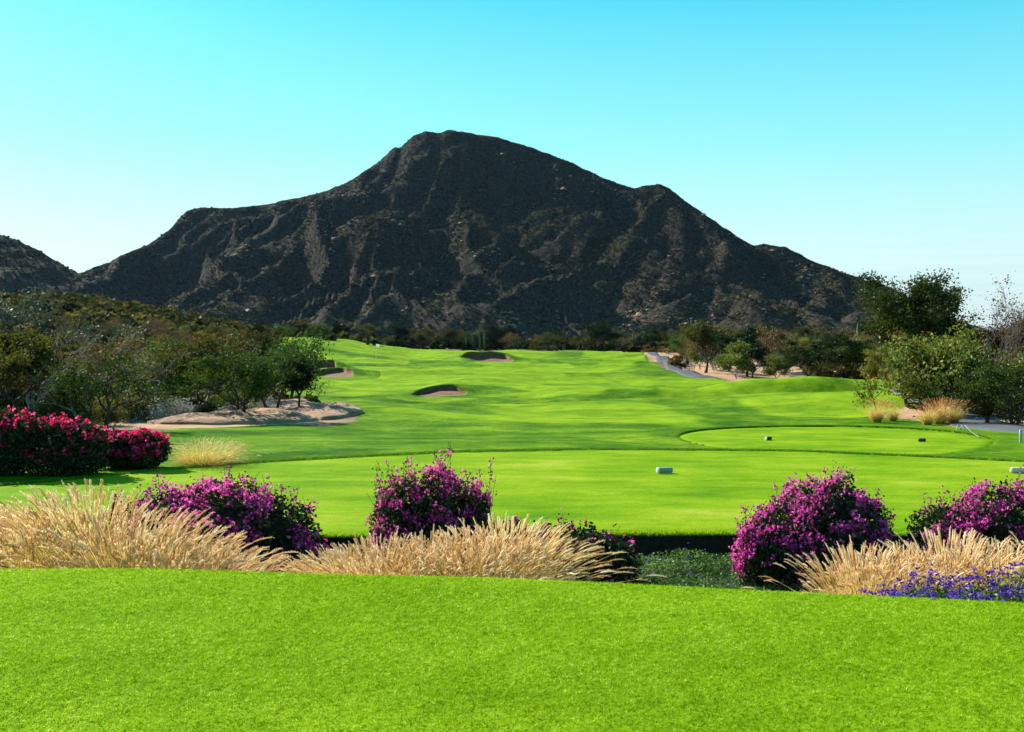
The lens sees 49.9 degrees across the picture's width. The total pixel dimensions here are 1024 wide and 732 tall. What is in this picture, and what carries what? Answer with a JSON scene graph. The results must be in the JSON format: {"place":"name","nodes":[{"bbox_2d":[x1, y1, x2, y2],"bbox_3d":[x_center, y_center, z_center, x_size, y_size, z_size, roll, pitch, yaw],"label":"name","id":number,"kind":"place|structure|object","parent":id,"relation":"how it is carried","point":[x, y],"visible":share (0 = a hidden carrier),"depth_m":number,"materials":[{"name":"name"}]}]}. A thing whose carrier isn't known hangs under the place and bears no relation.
{"place":"outdoors","nodes":[
{"label":"outdoors","id":0,"kind":"place"},
{"bbox_2d":[0,501,142,568],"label":"fountain grass","id":1,"kind":"object","parent":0,"point":[32,537],"depth_m":9.94,"materials":[{"name":"plant"}]},
{"bbox_2d":[0,235,166,305],"bbox_3d":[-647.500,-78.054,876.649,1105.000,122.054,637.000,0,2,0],"label":"hill","id":2,"kind":"structure","parent":0,"point":[25,279],"depth_m":861.41,"materials":[{"name":"brown stone"}]},
{"bbox_2d":[0,234,168,305],"bbox_3d":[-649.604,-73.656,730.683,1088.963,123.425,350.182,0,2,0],"label":"hill scrub","id":3,"kind":"object","parent":2,"relation":"on","point":[67,273],"visible":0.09,"depth_m":868.49,"materials":[{"name":"green plant"}]},
{"bbox_2d":[0,479,204,568],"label":"fountain grass","id":4,"kind":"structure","parent":0,"point":[49,512],"depth_m":10.17,"materials":[{"name":"plant"}]},
{"bbox_2d":[1,494,297,570],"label":"fountain grass","id":5,"kind":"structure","parent":0,"point":[117,534],"depth_m":9.82,"materials":[{"name":"plant"}]},
{"bbox_2d":[61,521,309,572],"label":"fountain grass","id":6,"kind":"object","parent":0,"point":[169,562],"depth_m":9.79,"materials":[{"name":"plant"}]},
{"bbox_2d":[141,541,310,573],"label":"fountain grass","id":7,"kind":"object","parent":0,"point":[261,567],"depth_m":9.72,"materials":[{"name":"plant"}]},
{"bbox_2d":[276,543,415,575],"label":"fountain grass","id":8,"kind":"object","parent":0,"point":[303,566],"depth_m":10.06,"materials":[{"name":"plant"}]},
{"bbox_2d":[288,528,474,576],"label":"fountain grass","id":9,"kind":"object","parent":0,"point":[349,558],"depth_m":9.67,"materials":[{"name":"plant"}]},
{"bbox_2d":[317,524,544,577],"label":"fountain grass","id":10,"kind":"object","parent":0,"point":[430,549],"depth_m":9.71,"materials":[{"name":"plant"}]},
{"bbox_2d":[356,519,604,580],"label":"fountain grass","id":11,"kind":"object","parent":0,"point":[447,539],"depth_m":9.73,"materials":[{"name":"plant"}]},
{"bbox_2d":[40,130,974,336],"bbox_3d":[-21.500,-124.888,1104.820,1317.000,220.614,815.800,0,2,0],"label":"mountain","id":12,"kind":"structure","parent":0,"point":[289,222],"depth_m":893.86,"materials":[{"name":"brown stone"}]},
{"bbox_2d":[71,130,907,306],"bbox_3d":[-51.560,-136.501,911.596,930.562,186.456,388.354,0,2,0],"label":"mountain scrub","id":13,"kind":"object","parent":12,"relation":"on","point":[452,287],"visible":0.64,"depth_m":929.61,"materials":[{"name":"plant"}]},
{"bbox_2d":[33,280,981,336],"bbox_3d":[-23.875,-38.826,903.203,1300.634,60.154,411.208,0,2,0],"label":"mountain scrub","id":14,"kind":"object","parent":12,"relation":"on","point":[617,327],"visible":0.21,"depth_m":753.22,"materials":[{"name":"plant"}]},
{"bbox_2d":[94,141,977,336],"bbox_3d":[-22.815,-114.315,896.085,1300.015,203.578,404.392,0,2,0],"label":"boulders","id":15,"kind":"object","parent":12,"relation":"on","point":[556,310],"visible":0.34,"depth_m":875.74,"materials":[{"name":"brown stone"}]},
{"bbox_2d":[0,333,1023,731],"bbox_3d":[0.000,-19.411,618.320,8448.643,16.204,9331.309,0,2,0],"label":"ground","id":16,"kind":"structure","parent":0,"point":[568,399],"depth_m":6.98,"materials":[{"name":"green plant"}]},
{"bbox_2d":[0,368,69,412],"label":"thorn tree","id":17,"kind":"object","parent":16,"relation":"on","point":[24,389],"visible":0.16,"depth_m":42.95,"materials":[{"name":"green plant"}]},
{"bbox_2d":[0,322,81,413],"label":"mesquite tree","id":18,"kind":"object","parent":16,"relation":"on","point":[13,354],"visible":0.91,"depth_m":37.85,"materials":[{"name":"green plant"}]},
{"bbox_2d":[3,308,97,342],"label":"mesquite tree","id":19,"kind":"object","parent":16,"relation":"on","point":[70,324],"visible":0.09,"depth_m":73.40,"materials":[{"name":"green plant"}]},
{"bbox_2d":[0,405,111,475],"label":"bougainvillea hedge","id":20,"kind":"object","parent":16,"relation":"on","point":[52,445],"visible":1,"depth_m":19.45,"materials":[{"name":"pink plant"}]},
{"bbox_2d":[24,392,102,423],"bbox_3d":[-15.474,1.619,37.486,2.784,1.540,2.393,-1,2,-41],"label":"desert shrub","id":21,"kind":"object","parent":16,"relation":"on","point":[44,409],"visible":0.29,"depth_m":37.16,"materials":[{"name":"green plant"}]},
{"bbox_2d":[23,330,105,377],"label":"mesquite tree","id":22,"kind":"object","parent":16,"relation":"on","point":[71,342],"visible":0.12,"depth_m":54.41,"materials":[{"name":"green plant"}]},
{"bbox_2d":[0,286,152,400],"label":"silvery tree","id":23,"kind":"object","parent":16,"relation":"on","point":[12,319],"visible":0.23,"depth_m":56.06,"materials":[{"name":"green plant"}]},
{"bbox_2d":[18,306,148,422],"bbox_3d":[-13.787,0.227,36.042,4.514,4.246,4.878,-2,2,-44],"label":"bare tree","id":24,"kind":"object","parent":16,"relation":"on","point":[70,405],"visible":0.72,"depth_m":35.89,"materials":[{"name":"green plant"}]},
{"bbox_2d":[19,337,184,431],"bbox_3d":[-13.352,0.676,35.785,5.133,3.368,3.642,0,2,4],"label":"forked tree","id":25,"kind":"object","parent":16,"relation":"on","point":[78,385],"visible":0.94,"depth_m":35.60,"materials":[{"name":"green plant"}]},
{"bbox_2d":[81,395,128,425],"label":"desert shrub","id":26,"kind":"object","parent":16,"relation":"on","point":[115,414],"visible":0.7,"depth_m":39.32,"materials":[{"name":"green plant"}]},
{"bbox_2d":[69,334,144,395],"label":"thorn tree","id":27,"kind":"object","parent":16,"relation":"on","point":[100,354],"visible":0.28,"depth_m":49.47,"materials":[{"name":"green plant"}]},
{"bbox_2d":[46,313,188,398],"bbox_3d":[-15.745,0.009,44.514,4.838,4.551,5.229,1,2,31],"label":"bare tree","id":28,"kind":"object","parent":16,"relation":"on","point":[159,364],"visible":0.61,"depth_m":44.77,"materials":[{"name":"green plant"}]},
{"bbox_2d":[103,390,155,421],"bbox_3d":[-14.603,1.575,41.991,2.520,1.450,2.053,2,2,43],"label":"desert shrub","id":29,"kind":"object","parent":16,"relation":"on","point":[130,406],"visible":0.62,"depth_m":41.63,"materials":[{"name":"green plant"}]},
{"bbox_2d":[100,426,174,468],"bbox_3d":[-7.179,1.562,20.795,1.532,0.854,1.166,0,2,0],"label":"bougainvillea","id":30,"kind":"object","parent":16,"relation":"on","point":[143,447],"visible":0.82,"depth_m":20.50,"materials":[{"name":"pink plant"}]},
{"bbox_2d":[117,394,173,422],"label":"grey shrub","id":31,"kind":"object","parent":16,"relation":"on","point":[152,412],"visible":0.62,"depth_m":41.86,"materials":[{"name":"white plant"}]},
{"bbox_2d":[124,327,189,355],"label":"forked tree","id":32,"kind":"object","parent":16,"relation":"on","point":[178,340],"visible":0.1,"depth_m":65.43,"materials":[{"name":"green plant"}]},
{"bbox_2d":[128,347,192,397],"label":"leafy tree","id":33,"kind":"object","parent":16,"relation":"on","point":[182,379],"visible":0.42,"depth_m":51.27,"materials":[{"name":"green plant"}]},
{"bbox_2d":[0,317,320,421],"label":"undergrowth","id":34,"kind":"object","parent":16,"relation":"on","point":[22,406],"visible":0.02,"depth_m":56.04,"materials":[{"name":"green plant"}]},
{"bbox_2d":[139,395,192,419],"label":"grey shrub","id":35,"kind":"object","parent":16,"relation":"on","point":[167,409],"visible":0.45,"depth_m":42.93,"materials":[{"name":"white plant"}]},
{"bbox_2d":[146,416,233,424],"bbox_3d":[-11.863,2.061,41.169,3.640,0.421,2.404,0,2,0],"label":"bunker","id":36,"kind":"object","parent":16,"relation":"on","point":[180,420],"visible":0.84,"depth_m":40.22},
{"bbox_2d":[134,333,249,404],"bbox_3d":[-15.713,0.317,53.353,5.348,3.851,4.078,-1,2,-37],"label":"mesquite tree","id":37,"kind":"object","parent":16,"relation":"on","point":[197,353],"visible":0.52,"depth_m":53.02,"materials":[{"name":"green plant"}]},
{"bbox_2d":[0,291,385,345],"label":"hillside bushes","id":38,"kind":"object","parent":16,"relation":"on","point":[189,319],"visible":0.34,"depth_m":278.02,"materials":[{"name":"green plant"}]},
{"bbox_2d":[93,466,330,572],"bbox_3d":[-3.321,1.824,12.143,2.656,1.478,1.377,0,2,0],"label":"bougainvillea","id":39,"kind":"object","parent":16,"relation":"on","point":[262,518],"visible":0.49,"depth_m":11.93,"materials":[{"name":"purple plant"}]},
{"bbox_2d":[160,436,267,467],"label":"fountain grass","id":40,"kind":"object","parent":16,"relation":"on","point":[209,458],"depth_m":21.25,"materials":[{"name":"plant"}]},
{"bbox_2d":[174,329,256,401],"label":"thorn tree","id":41,"kind":"object","parent":16,"relation":"on","point":[209,394],"visible":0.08,"depth_m":60.57,"materials":[{"name":"green plant"}]},
{"bbox_2d":[152,338,304,411],"bbox_3d":[-10.937,0.546,42.519,5.813,3.302,3.829,1,2,22],"label":"mesquite tree","id":42,"kind":"object","parent":16,"relation":"on","point":[244,369],"visible":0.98,"depth_m":42.19,"materials":[{"name":"green plant"}]},
{"bbox_2d":[175,407,317,424],"bbox_3d":[-10.297,1.959,42.536,5.887,0.556,4.608,0,2,0],"label":"sand bunker","id":43,"kind":"object","parent":16,"relation":"on","point":[255,416],"visible":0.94,"depth_m":41.54},
{"bbox_2d":[208,324,325,392],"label":"mesquite tree","id":44,"kind":"object","parent":16,"relation":"on","point":[263,339],"visible":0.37,"depth_m":69.64,"materials":[{"name":"green plant"}]},
{"bbox_2d":[222,342,333,408],"bbox_3d":[-10.046,0.512,46.845,5.133,3.368,3.642,0,2,-16],"label":"forked tree","id":45,"kind":"object","parent":16,"relation":"on","point":[280,397],"visible":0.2,"depth_m":46.85,"materials":[{"name":"green plant"}]},
{"bbox_2d":[260,399,319,408],"bbox_3d":[-10.294,1.859,51.769,3.027,0.560,5.468,0,2,0],"label":"rock slab","id":46,"kind":"object","parent":16,"relation":"on","point":[292,403],"visible":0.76,"depth_m":50.64,"materials":[{"name":"beige stone"}]},
{"bbox_2d":[248,318,334,400],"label":"forked tree","id":47,"kind":"object","parent":16,"relation":"on","point":[312,347],"visible":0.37,"depth_m":52.85,"materials":[{"name":"green plant"}]},
{"bbox_2d":[284,401,362,419],"bbox_3d":[-7.858,1.849,45.370,3.485,0.735,6.825,-1,2,-22],"label":"sand bunker","id":48,"kind":"object","parent":16,"relation":"on","point":[332,410],"visible":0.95,"depth_m":43.80},
{"bbox_2d":[274,353,324,405],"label":"round tree","id":49,"kind":"object","parent":48,"relation":"on","point":[296,384],"visible":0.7,"depth_m":45.73,"materials":[{"name":"green plant"}]},
{"bbox_2d":[320,369,352,376],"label":"bunker","id":50,"kind":"object","parent":16,"relation":"on","point":[338,373],"visible":0.87,"depth_m":114.71},
{"bbox_2d":[328,320,359,335],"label":"evergreen tree","id":51,"kind":"object","parent":16,"relation":"on","point":[337,328],"visible":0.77,"depth_m":257.66,"materials":[{"name":"green plant"}]},
{"bbox_2d":[312,367,380,380],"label":"bunker bank","id":52,"kind":"structure","parent":16,"relation":"on","point":[358,374],"depth_m":112.64,"materials":[{"name":"green plant"}]},
{"bbox_2d":[365,442,496,575],"bbox_3d":[-0.878,1.697,11.931,1.450,1.717,0.976,0,2,0],"label":"bougainvillea","id":53,"kind":"object","parent":16,"relation":"on","point":[425,512],"visible":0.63,"depth_m":11.78,"materials":[{"name":"purple plant"}]},
{"bbox_2d":[2,292,873,351],"bbox_3d":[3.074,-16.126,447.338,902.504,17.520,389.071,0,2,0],"label":"scrubland","id":54,"kind":"structure","parent":16,"relation":"on","point":[409,342],"depth_m":272.21,"materials":[{"name":"green plant"}]},
{"bbox_2d":[414,386,465,396],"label":"bunker","id":55,"kind":"object","parent":16,"relation":"on","point":[442,391],"visible":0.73,"depth_m":87.77},
{"bbox_2d":[387,384,501,397],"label":"bunker bank","id":56,"kind":"structure","parent":16,"relation":"on","point":[473,390],"depth_m":87.33,"materials":[{"name":"green plant"}]},
{"bbox_2d":[443,351,529,361],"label":"bunker bank","id":57,"kind":"structure","parent":16,"relation":"on","point":[459,358],"depth_m":182.98,"materials":[{"name":"green plant"}]},
{"bbox_2d":[461,353,513,361],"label":"bunker","id":58,"kind":"object","parent":16,"relation":"on","point":[489,357],"visible":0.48,"depth_m":185.77},
{"bbox_2d":[482,323,510,341],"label":"evergreen tree","id":59,"kind":"object","parent":16,"relation":"on","point":[492,333],"visible":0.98,"depth_m":264.24,"materials":[{"name":"green plant"}]},
{"bbox_2d":[23,542,1008,594],"bbox_3d":[1.499,2.364,12.022,15.039,0.288,3.546,0,2,0],"label":"ground cover","id":60,"kind":"object","parent":16,"relation":"on","point":[662,566],"visible":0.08,"depth_m":12.61,"materials":[{"name":"green plant"}]},
{"bbox_2d":[532,334,565,350],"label":"mesquite tree","id":61,"kind":"object","parent":16,"relation":"on","point":[553,341],"visible":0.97,"depth_m":262.48,"materials":[{"name":"green plant"}]},
{"bbox_2d":[465,507,644,583],"bbox_3d":[0.374,2.071,12.041,2.131,0.972,1.124,0,2,0],"label":"bougainvillea","id":62,"kind":"object","parent":16,"relation":"on","point":[608,544],"visible":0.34,"depth_m":11.90,"materials":[{"name":"green plant"}]},
{"bbox_2d":[583,319,623,351],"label":"evergreen tree","id":63,"kind":"object","parent":16,"relation":"on","point":[601,328],"visible":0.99,"depth_m":260.16,"materials":[{"name":"green plant"}]},
{"bbox_2d":[638,323,671,345],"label":"evergreen tree","id":64,"kind":"object","parent":16,"relation":"on","point":[656,336],"visible":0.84,"depth_m":267.82,"materials":[{"name":"green plant"}]},
{"bbox_2d":[684,340,719,368],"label":"leafy tree","id":65,"kind":"object","parent":16,"relation":"on","point":[694,357],"visible":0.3,"depth_m":127.09,"materials":[{"name":"green plant"}]},
{"bbox_2d":[684,332,723,369],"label":"thorn tree","id":66,"kind":"object","parent":16,"relation":"on","point":[691,347],"visible":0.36,"depth_m":121.87,"materials":[{"name":"green plant"}]},
{"bbox_2d":[678,318,747,372],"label":"mesquite tree","id":67,"kind":"object","parent":16,"relation":"on","point":[702,338],"visible":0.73,"depth_m":116.67,"materials":[{"name":"green plant"}]},
{"bbox_2d":[712,335,759,378],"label":"leafy tree","id":68,"kind":"object","parent":16,"relation":"on","point":[735,352],"visible":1,"depth_m":107.07,"materials":[{"name":"green plant"}]},
{"bbox_2d":[710,326,768,376],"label":"evergreen tree","id":69,"kind":"object","parent":16,"relation":"on","point":[746,335],"visible":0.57,"depth_m":113.03,"materials":[{"name":"green plant"}]},
{"bbox_2d":[737,347,773,377],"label":"round tree","id":70,"kind":"object","parent":16,"relation":"on","point":[761,359],"visible":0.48,"depth_m":111.23,"materials":[{"name":"green plant"}]},
{"bbox_2d":[754,323,789,373],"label":"thorn tree","id":71,"kind":"object","parent":16,"relation":"on","point":[775,346],"visible":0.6,"depth_m":118.32,"materials":[{"name":"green plant"}]},
{"bbox_2d":[760,353,792,377],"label":"leafy tree","id":72,"kind":"object","parent":16,"relation":"on","point":[778,366],"visible":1,"depth_m":107.73,"materials":[{"name":"green plant"}]},
{"bbox_2d":[779,341,822,375],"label":"evergreen tree","id":73,"kind":"object","parent":16,"relation":"on","point":[795,358],"visible":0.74,"depth_m":103.94,"materials":[{"name":"green plant"}]},
{"bbox_2d":[728,460,895,591],"bbox_3d":[3.326,1.789,12.152,1.913,1.510,1.367,0,2,0],"label":"bougainvillea","id":74,"kind":"object","parent":16,"relation":"on","point":[816,520],"visible":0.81,"depth_m":11.91,"materials":[{"name":"purple plant"}]},
{"bbox_2d":[793,333,843,376],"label":"evergreen tree","id":75,"kind":"object","parent":16,"relation":"on","point":[814,354],"visible":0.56,"depth_m":102.49,"materials":[{"name":"green plant"}]},
{"bbox_2d":[638,344,1006,381],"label":"undergrowth","id":76,"kind":"object","parent":16,"relation":"on","point":[676,361],"visible":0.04,"depth_m":144.82,"materials":[{"name":"plant"}]},
{"bbox_2d":[818,332,877,377],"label":"evergreen tree","id":77,"kind":"object","parent":16,"relation":"on","point":[846,340],"visible":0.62,"depth_m":100.09,"materials":[{"name":"green plant"}]},
{"bbox_2d":[807,335,904,378],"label":"mesquite tree","id":78,"kind":"object","parent":16,"relation":"on","point":[854,374],"visible":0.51,"depth_m":99.87,"materials":[{"name":"green plant"}]},
{"bbox_2d":[844,372,901,410],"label":"young tree","id":79,"kind":"object","parent":16,"relation":"on","point":[868,388],"visible":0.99,"depth_m":44.34,"materials":[{"name":"green plant"}]},
{"bbox_2d":[857,346,898,379],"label":"leafy tree","id":80,"kind":"object","parent":16,"relation":"on","point":[870,369],"visible":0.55,"depth_m":94.40,"materials":[{"name":"green plant"}]},
{"bbox_2d":[840,264,992,351],"bbox_3d":[21.500,-1.955,57.435,6.729,6.529,9.781,2,2,45],"label":"broad tree","id":81,"kind":"object","parent":16,"relation":"on","point":[926,307],"visible":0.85,"depth_m":55.34,"materials":[{"name":"green plant"}]},
{"bbox_2d":[858,562,1023,602],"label":"violet flowers","id":82,"kind":"object","parent":16,"relation":"on","point":[1006,590],"visible":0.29,"depth_m":7.79,"materials":[{"name":"purple plant"}]},
{"bbox_2d":[876,326,1009,409],"bbox_3d":[18.081,0.282,45.989,5.872,3.999,3.730,0,2,16],"label":"thorn tree","id":83,"kind":"object","parent":16,"relation":"on","point":[904,346],"visible":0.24,"depth_m":45.92,"materials":[{"name":"green plant"}]},
{"bbox_2d":[867,319,1023,416],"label":"broad leaved tree","id":84,"kind":"object","parent":16,"relation":"on","point":[910,386],"visible":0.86,"depth_m":44.61,"materials":[{"name":"green plant"}]},
{"bbox_2d":[922,397,968,423],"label":"fountain grass","id":85,"kind":"object","parent":16,"relation":"on","point":[941,415],"depth_m":39.90,"materials":[{"name":"plant"}]},
{"bbox_2d":[932,397,974,422],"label":"fountain grass","id":86,"kind":"object","parent":16,"relation":"on","point":[954,416],"depth_m":40.16,"materials":[{"name":"plant"}]},
{"bbox_2d":[901,465,1023,584],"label":"bougainvillea","id":87,"kind":"object","parent":16,"relation":"on","point":[1000,519],"visible":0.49,"depth_m":11.67,"materials":[{"name":"purple plant"}]},
{"bbox_2d":[926,351,1023,424],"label":"mesquite tree","id":88,"kind":"object","parent":16,"relation":"on","point":[1016,376],"visible":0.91,"depth_m":39.70,"materials":[{"name":"green plant"}]},
{"bbox_2d":[934,360,1020,414],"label":"broad leaved tree","id":89,"kind":"object","parent":16,"relation":"on","point":[997,393],"visible":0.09,"depth_m":46.37,"materials":[{"name":"green plant"}]},
{"bbox_2d":[952,318,1023,399],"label":"evergreen tree","id":90,"kind":"object","parent":16,"relation":"on","point":[996,341],"visible":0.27,"depth_m":52.04,"materials":[{"name":"green plant"}]},
{"bbox_2d":[968,393,1010,422],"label":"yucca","id":91,"kind":"object","parent":16,"relation":"on","point":[987,411],"visible":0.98,"depth_m":39.94,"materials":[{"name":"green plant"}]},
{"bbox_2d":[957,299,1023,394],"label":"leafless tree","id":92,"kind":"object","parent":16,"relation":"on","point":[1010,343],"visible":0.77,"depth_m":49.09,"materials":[{"name":"brown plant"}]},
{"bbox_2d":[977,270,1023,388],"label":"leafless tree","id":93,"kind":"object","parent":16,"relation":"on","point":[1008,315],"visible":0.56,"depth_m":51.90,"materials":[{"name":"grey plant"}]},
{"bbox_2d":[0,450,1023,556],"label":"tee ground","id":94,"kind":"structure","parent":0,"point":[630,490],"depth_m":18.59,"materials":[{"name":"plant"}]},
{"bbox_2d":[44,529,913,538],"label":"edge grass","id":95,"kind":"structure","parent":94,"relation":"on","point":[650,532],"depth_m":14.13,"materials":[{"name":"green plant"}]},
{"bbox_2d":[0,446,1023,485],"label":"edge grass","id":96,"kind":"structure","parent":0,"point":[599,448],"depth_m":23.05,"materials":[{"name":"green plant"}]},
{"bbox_2d":[0,0,1023,329],"label":"sky","id":97,"kind":"structure","parent":0,"point":[884,137],"materials":[{"name":"blue"}]},
{"bbox_2d":[398,511,667,582],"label":"fountain grass","id":98,"kind":"object","parent":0,"point":[553,542],"depth_m":10.20,"materials":[{"name":"plant"}]},
{"bbox_2d":[647,352,862,379],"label":"path","id":99,"kind":"structure","parent":0,"point":[680,370],"depth_m":127.89,"materials":[{"name":"grey concrete"}]},
{"bbox_2d":[676,424,993,442],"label":"edge grass","id":100,"kind":"structure","parent":0,"point":[678,434],"depth_m":34.79,"materials":[{"name":"green plant"}]},
{"bbox_2d":[679,427,993,453],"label":"tee ground","id":101,"kind":"structure","parent":0,"point":[877,440],"depth_m":31.28,"materials":[{"name":"green plant"}]},
{"bbox_2d":[742,535,975,595],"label":"fountain grass","id":102,"kind":"object","parent":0,"point":[853,558],"depth_m":9.62,"materials":[{"name":"plant"}]},
{"bbox_2d":[852,397,896,422],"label":"fountain grass","id":103,"kind":"object","parent":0,"point":[875,416],"depth_m":40.47,"materials":[{"name":"plant"}]},
{"bbox_2d":[807,541,1006,596],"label":"fountain grass","id":104,"kind":"object","parent":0,"point":[927,554],"depth_m":9.51,"materials":[{"name":"plant"}]},
{"bbox_2d":[912,404,944,424],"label":"fountain grass","id":105,"kind":"object","parent":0,"point":[926,419],"depth_m":39.46,"materials":[{"name":"plant"}]},
{"bbox_2d":[843,525,1023,597],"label":"fountain grass","id":106,"kind":"object","parent":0,"point":[977,556],"depth_m":9.70,"materials":[{"name":"plant"}]},
{"bbox_2d":[890,388,1023,432],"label":"path","id":107,"kind":"structure","parent":0,"point":[971,421],"depth_m":39.16,"materials":[{"name":"grey concrete"}]},
{"bbox_2d":[904,537,1023,597],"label":"fountain grass","id":108,"kind":"object","parent":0,"point":[994,565],"depth_m":9.44,"materials":[{"name":"plant"}]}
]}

